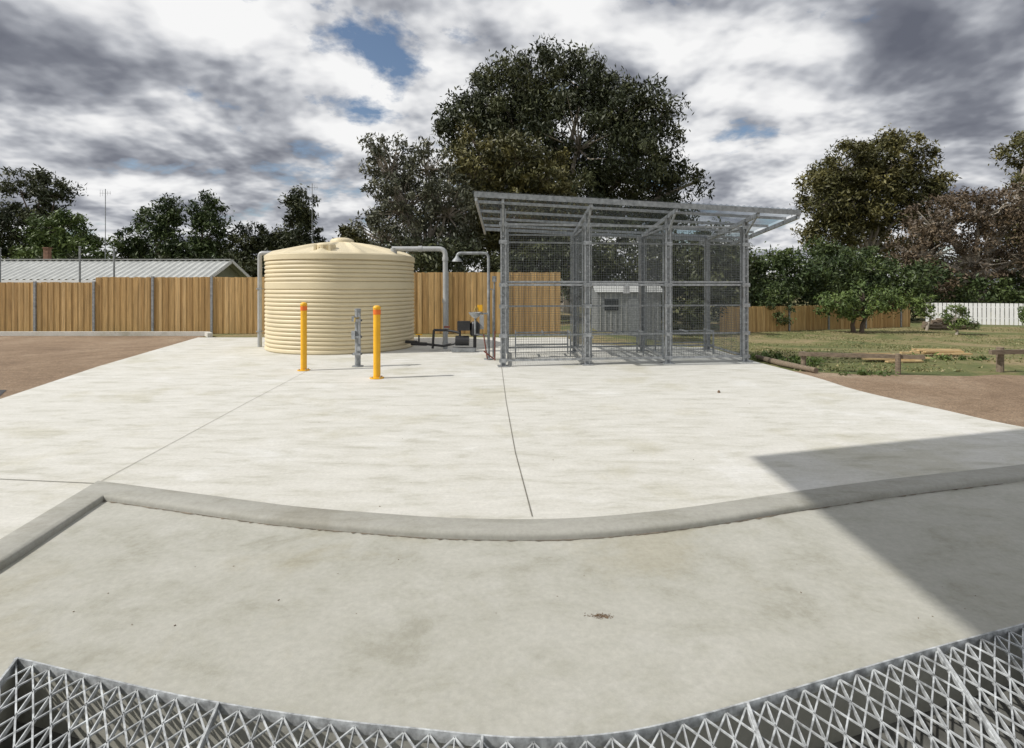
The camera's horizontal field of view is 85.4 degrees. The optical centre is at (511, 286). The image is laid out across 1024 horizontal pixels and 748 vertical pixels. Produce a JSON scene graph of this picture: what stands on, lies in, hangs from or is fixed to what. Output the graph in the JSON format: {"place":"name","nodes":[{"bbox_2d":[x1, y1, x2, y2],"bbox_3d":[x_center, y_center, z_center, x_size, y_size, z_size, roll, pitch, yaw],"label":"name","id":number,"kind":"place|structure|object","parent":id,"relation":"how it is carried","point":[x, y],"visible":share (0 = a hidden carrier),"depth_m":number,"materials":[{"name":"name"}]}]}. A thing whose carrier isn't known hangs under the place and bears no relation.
{"place":"outdoors","nodes":[
{"label":"outdoors","id":0,"kind":"place"},
{"bbox_2d":[0,665,14,744],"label":"concrete floor","id":1,"kind":"structure","parent":0,"point":[7,713],"depth_m":2.28,"materials":[{"name":"grey concrete"}]},
{"bbox_2d":[0,336,203,398],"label":"gravel driveway","id":2,"kind":"structure","parent":0,"point":[28,362],"depth_m":12.95,"materials":[{"name":"brown gravel"}]},
{"bbox_2d":[0,331,212,336],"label":"fence kerb","id":3,"kind":"structure","parent":2,"relation":"on","point":[107,333],"depth_m":17.57,"materials":[{"name":"concrete"}]},
{"bbox_2d":[0,481,1023,747],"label":"concrete floor","id":4,"kind":"structure","parent":0,"point":[496,637],"depth_m":2.67,"materials":[{"name":"grey concrete"}]},
{"bbox_2d":[0,623,1023,747],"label":"steel grating","id":5,"kind":"object","parent":4,"relation":"on","point":[749,708],"visible":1,"depth_m":2.04,"materials":[{"name":"silver metal"}]},
{"bbox_2d":[0,464,1023,570],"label":"concrete kerb","id":6,"kind":"structure","parent":4,"relation":"on","point":[16,544],"depth_m":3.77,"materials":[{"name":"grey concrete"}]},
{"bbox_2d":[73,390,975,625],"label":"leaf litter","id":7,"kind":"object","parent":4,"relation":"on","point":[604,615],"visible":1,"depth_m":2.68,"materials":[{"name":"brown plant"}]},
{"bbox_2d":[109,484,997,540],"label":"kerb dirt","id":8,"kind":"structure","parent":4,"relation":"on","point":[515,540],"depth_m":3.69,"materials":[{"name":"brown soil"}]},
{"bbox_2d":[0,681,1023,747],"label":"drain trench floor","id":9,"kind":"structure","parent":0,"point":[922,739],"depth_m":2.28,"materials":[{"name":"grey concrete"}]},
{"bbox_2d":[0,0,1023,288],"label":"sky","id":10,"kind":"structure","parent":0,"point":[248,102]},
{"bbox_2d":[204,289,1023,375],"bbox_3d":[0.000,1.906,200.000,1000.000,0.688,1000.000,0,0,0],"label":"ground","id":11,"kind":"structure","parent":0,"point":[972,369],"depth_m":19.70,"materials":[{"name":"green plant"}]},
{"bbox_2d":[0,248,1,281],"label":"steel pole","id":12,"kind":"object","parent":11,"relation":"on","point":[0,264],"visible":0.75,"depth_m":21.89,"materials":[{"name":"grey metal"}]},
{"bbox_2d":[0,211,13,257],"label":"oak tree","id":13,"kind":"object","parent":11,"relation":"on","point":[3,251],"visible":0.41,"depth_m":43.26,"materials":[{"name":"green plant"}]},
{"bbox_2d":[0,163,87,260],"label":"gum tree","id":14,"kind":"object","parent":11,"relation":"on","point":[40,180],"visible":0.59,"depth_m":43.44,"materials":[{"name":"green plant"}]},
{"bbox_2d":[1,207,117,260],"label":"oak tree","id":15,"kind":"object","parent":11,"relation":"on","point":[61,241],"visible":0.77,"depth_m":41.30,"materials":[{"name":"green plant"}]},
{"bbox_2d":[78,246,80,281],"bbox_3d":[-17.050,-0.025,21.900,0.120,3.150,0.114,0,0,0],"label":"steel pole","id":16,"kind":"object","parent":11,"relation":"on","point":[79,247],"visible":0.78,"depth_m":21.89,"materials":[{"name":"grey metal"}]},
{"bbox_2d":[105,189,105,258],"bbox_3d":[-29.300,-2.750,39.999,0.800,8.600,0.050,0,0,0],"label":"tv antenna","id":17,"kind":"object","parent":11,"relation":"on","point":[105,223],"visible":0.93,"depth_m":39.99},
{"bbox_2d":[112,248,115,276],"bbox_3d":[-15.700,0.000,21.900,0.120,3.100,0.114,0,0,0],"label":"steel pole","id":18,"kind":"object","parent":11,"relation":"on","point":[113,262],"visible":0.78,"depth_m":21.87,"materials":[{"name":"grey metal"}]},
{"bbox_2d":[1,260,249,282],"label":"walls","id":19,"kind":"structure","parent":11,"relation":"on","point":[225,270],"depth_m":25.26,"materials":[{"name":"white paint"}]},
{"bbox_2d":[1,259,245,279],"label":"roof","id":20,"kind":"structure","parent":19,"relation":"on","point":[40,269],"depth_m":25.05,"materials":[{"name":"grey metal"}]},
{"bbox_2d":[42,247,52,260],"bbox_3d":[-22.600,-1.420,27.000,0.280,0.990,0.280,0,0,0],"label":"chimney","id":21,"kind":"object","parent":20,"relation":"on","point":[46,252],"visible":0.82,"depth_m":26.89,"materials":[{"name":"brick"}]},
{"bbox_2d":[2,245,276,276],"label":"background trees","id":22,"kind":"object","parent":11,"relation":"on","point":[250,267],"visible":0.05,"depth_m":36.84,"materials":[{"name":"green plant"}]},
{"bbox_2d":[110,192,189,260],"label":"gum tree","id":23,"kind":"object","parent":11,"relation":"on","point":[158,227],"visible":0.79,"depth_m":44.30,"materials":[{"name":"green plant"}]},
{"bbox_2d":[173,189,240,260],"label":"gum tree","id":24,"kind":"object","parent":11,"relation":"on","point":[206,220],"visible":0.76,"depth_m":44.50,"materials":[{"name":"green plant"}]},
{"bbox_2d":[210,220,281,276],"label":"wattle tree","id":25,"kind":"object","parent":11,"relation":"on","point":[250,246],"visible":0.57,"depth_m":45.30,"materials":[{"name":"green plant"}]},
{"bbox_2d":[261,224,294,265],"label":"wattle tree","id":26,"kind":"object","parent":11,"relation":"on","point":[278,244],"visible":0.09,"depth_m":45.20,"materials":[{"name":"green plant"}]},
{"bbox_2d":[0,271,559,333],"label":"timber fence","id":27,"kind":"object","parent":11,"relation":"on","point":[220,305],"visible":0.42,"depth_m":18.38,"materials":[{"name":"brown wood"}]},
{"bbox_2d":[273,183,326,248],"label":"tree","id":28,"kind":"object","parent":11,"relation":"on","point":[299,217],"visible":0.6,"depth_m":43.37,"materials":[{"name":"green plant"}]},
{"bbox_2d":[307,183,317,243],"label":"tv antenna","id":29,"kind":"object","parent":11,"relation":"on","point":[312,187],"visible":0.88,"depth_m":40.02,"materials":[{"name":"silver metal"}]},
{"bbox_2d":[324,224,381,245],"bbox_3d":[-10.769,-1.395,39.871,5.527,6.292,4.061,0,0,0],"label":"wattle tree","id":30,"kind":"object","parent":11,"relation":"on","point":[345,231],"visible":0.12,"depth_m":39.06,"materials":[{"name":"green plant"}]},
{"bbox_2d":[347,130,487,272],"bbox_3d":[-4.326,-2.789,25.968,6.452,9.139,4.144,0,0,0],"label":"pepper tree","id":31,"kind":"object","parent":11,"relation":"on","point":[402,207],"visible":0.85,"depth_m":25.48,"materials":[{"name":"green plant"}]},
{"bbox_2d":[427,119,588,272],"bbox_3d":[-0.261,-3.393,27.831,8.719,10.310,5.606,0,0,0],"label":"acacia tree","id":32,"kind":"object","parent":11,"relation":"on","point":[525,179],"visible":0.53,"depth_m":27.26,"materials":[{"name":"green plant"}]},
{"bbox_2d":[0,337,1023,538],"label":"concrete slab","id":33,"kind":"structure","parent":11,"relation":"on","point":[612,437],"depth_m":5.91,"materials":[{"name":"grey concrete"}]},
{"bbox_2d":[256,251,270,346],"bbox_3d":[-6.317,0.313,14.350,0.537,2.475,0.130,0,0,0],"label":"overflow pipe","id":34,"kind":"object","parent":33,"relation":"on","point":[259,288],"visible":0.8,"depth_m":14.31,"materials":[{"name":"plastic"}]},
{"bbox_2d":[11,348,532,515],"bbox_3d":[-4.380,1.546,8.871,9.040,0.001,10.263,0,0,0],"label":"expansion joint","id":35,"kind":"object","parent":33,"relation":"on","point":[311,368],"visible":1,"depth_m":4.90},
{"bbox_2d":[297,302,309,370],"bbox_3d":[-3.860,0.916,10.290,0.224,1.264,0.224,0,0,0],"label":"bollard","id":36,"kind":"object","parent":33,"relation":"on","point":[303,308],"visible":1,"depth_m":10.24,"materials":[{"name":"yellow metal"}]},
{"bbox_2d":[264,238,417,354],"bbox_3d":[-4.310,0.135,14.450,3.944,2.830,3.724,0,0,0],"label":"water tank","id":37,"kind":"object","parent":33,"relation":"on","point":[334,283],"visible":0.93,"depth_m":12.85,"materials":[{"name":"beige plastic"}]},
{"bbox_2d":[351,308,363,366],"bbox_3d":[-3.000,0.983,10.742,0.220,1.130,0.337,0,0,0],"label":"standpipe tap","id":38,"kind":"object","parent":33,"relation":"on","point":[356,335],"visible":1,"depth_m":10.75,"materials":[{"name":"metal"}]},
{"bbox_2d":[370,305,383,378],"bbox_3d":[-2.290,0.931,9.410,0.240,1.234,0.240,0,0,0],"label":"bollard","id":39,"kind":"object","parent":33,"relation":"on","point":[376,341],"visible":1,"depth_m":9.36,"materials":[{"name":"yellow metal"}]},
{"bbox_2d":[391,246,447,348],"bbox_3d":[-2.317,0.263,13.900,1.444,2.575,0.159,0,0,0],"label":"inlet pipe","id":40,"kind":"object","parent":33,"relation":"on","point":[394,249],"visible":0.9,"depth_m":13.85,"materials":[{"name":"grey metal"}]},
{"bbox_2d":[411,315,483,351],"bbox_3d":[-1.630,1.110,13.402,1.880,0.860,0.505,0,0,12],"label":"water pump","id":41,"kind":"object","parent":33,"relation":"on","point":[460,340],"visible":0.91,"depth_m":13.24,"materials":[{"name":"black metal"}]},
{"bbox_2d":[452,252,495,359],"bbox_3d":[-0.810,0.400,11.797,0.950,2.300,0.375,0,0,0],"label":"emergency shower","id":42,"kind":"object","parent":33,"relation":"on","point":[475,315],"visible":1,"depth_m":11.82,"materials":[{"name":"metal"}]},
{"bbox_2d":[474,191,800,366],"bbox_3d":[2.497,-0.107,12.237,6.962,3.309,3.500,0,0,-8],"label":"steel cage","id":43,"kind":"object","parent":33,"relation":"on","point":[580,306],"visible":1,"depth_m":11.35,"materials":[{"name":"metal"}]},
{"bbox_2d":[106,242,1022,304],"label":"background trees","id":44,"kind":"object","parent":11,"relation":"on","point":[468,270],"depth_m":65.49,"materials":[{"name":"green plant"}]},
{"bbox_2d":[379,209,764,334],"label":"hedge shrubs","id":45,"kind":"object","parent":11,"relation":"on","point":[433,266],"visible":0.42,"depth_m":23.92,"materials":[{"name":"green plant"}]},
{"bbox_2d":[431,33,718,312],"bbox_3d":[3.906,-6.559,34.959,18.010,17.657,11.061,0,0,0],"label":"eucalyptus tree","id":46,"kind":"object","parent":11,"relation":"on","point":[599,98],"visible":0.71,"depth_m":33.09,"materials":[{"name":"green plant"}]},
{"bbox_2d":[590,283,661,340],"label":"garden shed","id":47,"kind":"structure","parent":11,"relation":"on","point":[632,316],"depth_m":20.10,"materials":[{"name":"grey metal"}]},
{"bbox_2d":[755,280,799,327],"bbox_3d":[12.299,0.941,25.875,1.858,2.631,1.848,0,0,-33],"label":"fruit tree","id":48,"kind":"object","parent":11,"relation":"on","point":[774,300],"visible":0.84,"depth_m":25.77,"materials":[{"name":"green plant"}]},
{"bbox_2d":[755,355,817,372],"bbox_3d":[5.309,1.500,10.921,0.180,0.119,1.967,0,0,-6],"label":"timber log","id":49,"kind":"object","parent":11,"relation":"on","point":[789,364],"visible":1,"depth_m":10.64,"materials":[{"name":"beige wood"}]},
{"bbox_2d":[721,304,909,331],"bbox_3d":[14.801,1.455,26.498,11.827,1.190,0.115,0,0,-19],"label":"timber fence","id":50,"kind":"object","parent":11,"relation":"on","point":[762,318],"visible":0.62,"depth_m":26.14,"materials":[{"name":"brown wood"}]},
{"bbox_2d":[677,232,1023,323],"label":"hedge shrubs","id":51,"kind":"object","parent":11,"relation":"on","point":[824,275],"visible":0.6,"depth_m":31.58,"materials":[{"name":"green plant"}]},
{"bbox_2d":[799,351,924,374],"bbox_3d":[6.304,1.420,10.062,1.994,0.460,0.129,0,0,19],"label":"timber barrier","id":52,"kind":"object","parent":11,"relation":"on","point":[896,357],"visible":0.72,"depth_m":9.99,"materials":[{"name":"brown wood"}]},
{"bbox_2d":[812,279,918,332],"bbox_3d":[15.832,0.926,24.920,4.433,2.682,2.107,0,0,0],"label":"fruit tree","id":53,"kind":"object","parent":11,"relation":"on","point":[842,304],"visible":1,"depth_m":24.67,"materials":[{"name":"green plant"}]},
{"bbox_2d":[749,348,989,375],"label":"weeds","id":54,"kind":"object","parent":11,"relation":"on","point":[812,360],"visible":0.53,"depth_m":11.60,"materials":[{"name":"green plant"}]},
{"bbox_2d":[789,123,962,296],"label":"gum tree","id":55,"kind":"object","parent":11,"relation":"on","point":[848,202],"visible":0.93,"depth_m":43.61,"materials":[{"name":"green plant"}]},
{"bbox_2d":[860,348,972,362],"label":"timber planks","id":56,"kind":"object","parent":11,"relation":"on","point":[946,351],"visible":0.62,"depth_m":12.56,"materials":[{"name":"beige wood"}]},
{"bbox_2d":[912,293,936,329],"bbox_3d":[19.532,1.273,26.318,1.062,1.987,1.098,0,0,38],"label":"fruit tree","id":57,"kind":"object","parent":11,"relation":"on","point":[920,308],"visible":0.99,"depth_m":26.28,"materials":[{"name":"green plant"}]},
{"bbox_2d":[921,318,978,328],"bbox_3d":[21.298,1.783,27.033,2.902,0.545,0.936,0,0,0],"label":"firewood pile","id":58,"kind":"object","parent":11,"relation":"on","point":[937,323],"visible":0.48,"depth_m":26.77,"materials":[{"name":"brown wood"}]},
{"bbox_2d":[882,181,1023,319],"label":"bare brown tree","id":59,"kind":"object","parent":11,"relation":"on","point":[976,256],"visible":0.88,"depth_m":34.58,"materials":[{"name":"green plant"}]},
{"bbox_2d":[939,302,981,334],"bbox_3d":[19.186,1.455,23.800,1.211,1.626,1.422,0,0,-45],"label":"fruit tree","id":60,"kind":"object","parent":11,"relation":"on","point":[955,324],"visible":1,"depth_m":23.75,"materials":[{"name":"green plant"}]},
{"bbox_2d":[926,303,1023,324],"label":"white picket fence","id":61,"kind":"object","parent":11,"relation":"on","point":[990,317],"visible":0.69,"depth_m":30.07,"materials":[{"name":"paint"}]},
{"bbox_2d":[988,130,1023,295],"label":"gum tree","id":62,"kind":"object","parent":11,"relation":"on","point":[1017,140],"visible":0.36,"depth_m":45.19,"materials":[{"name":"green plant"}]},
{"bbox_2d":[989,347,1023,371],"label":"timber barrier","id":63,"kind":"object","parent":11,"relation":"on","point":[999,352],"visible":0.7,"depth_m":10.12,"materials":[{"name":"brown wood"}]},
{"bbox_2d":[1017,303,1023,324],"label":"fruit tree","id":64,"kind":"object","parent":11,"relation":"on","point":[1021,314],"visible":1,"depth_m":26.99,"materials":[{"name":"green plant"}]},
{"bbox_2d":[661,327,1023,371],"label":"lawn grass","id":65,"kind":"structure","parent":0,"point":[891,367],"depth_m":18.39,"materials":[{"name":"green plant"}]},
{"bbox_2d":[794,371,1023,426],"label":"gravel driveway","id":66,"kind":"structure","parent":0,"point":[998,398],"depth_m":8.32,"materials":[{"name":"brown gravel"}]}
]}

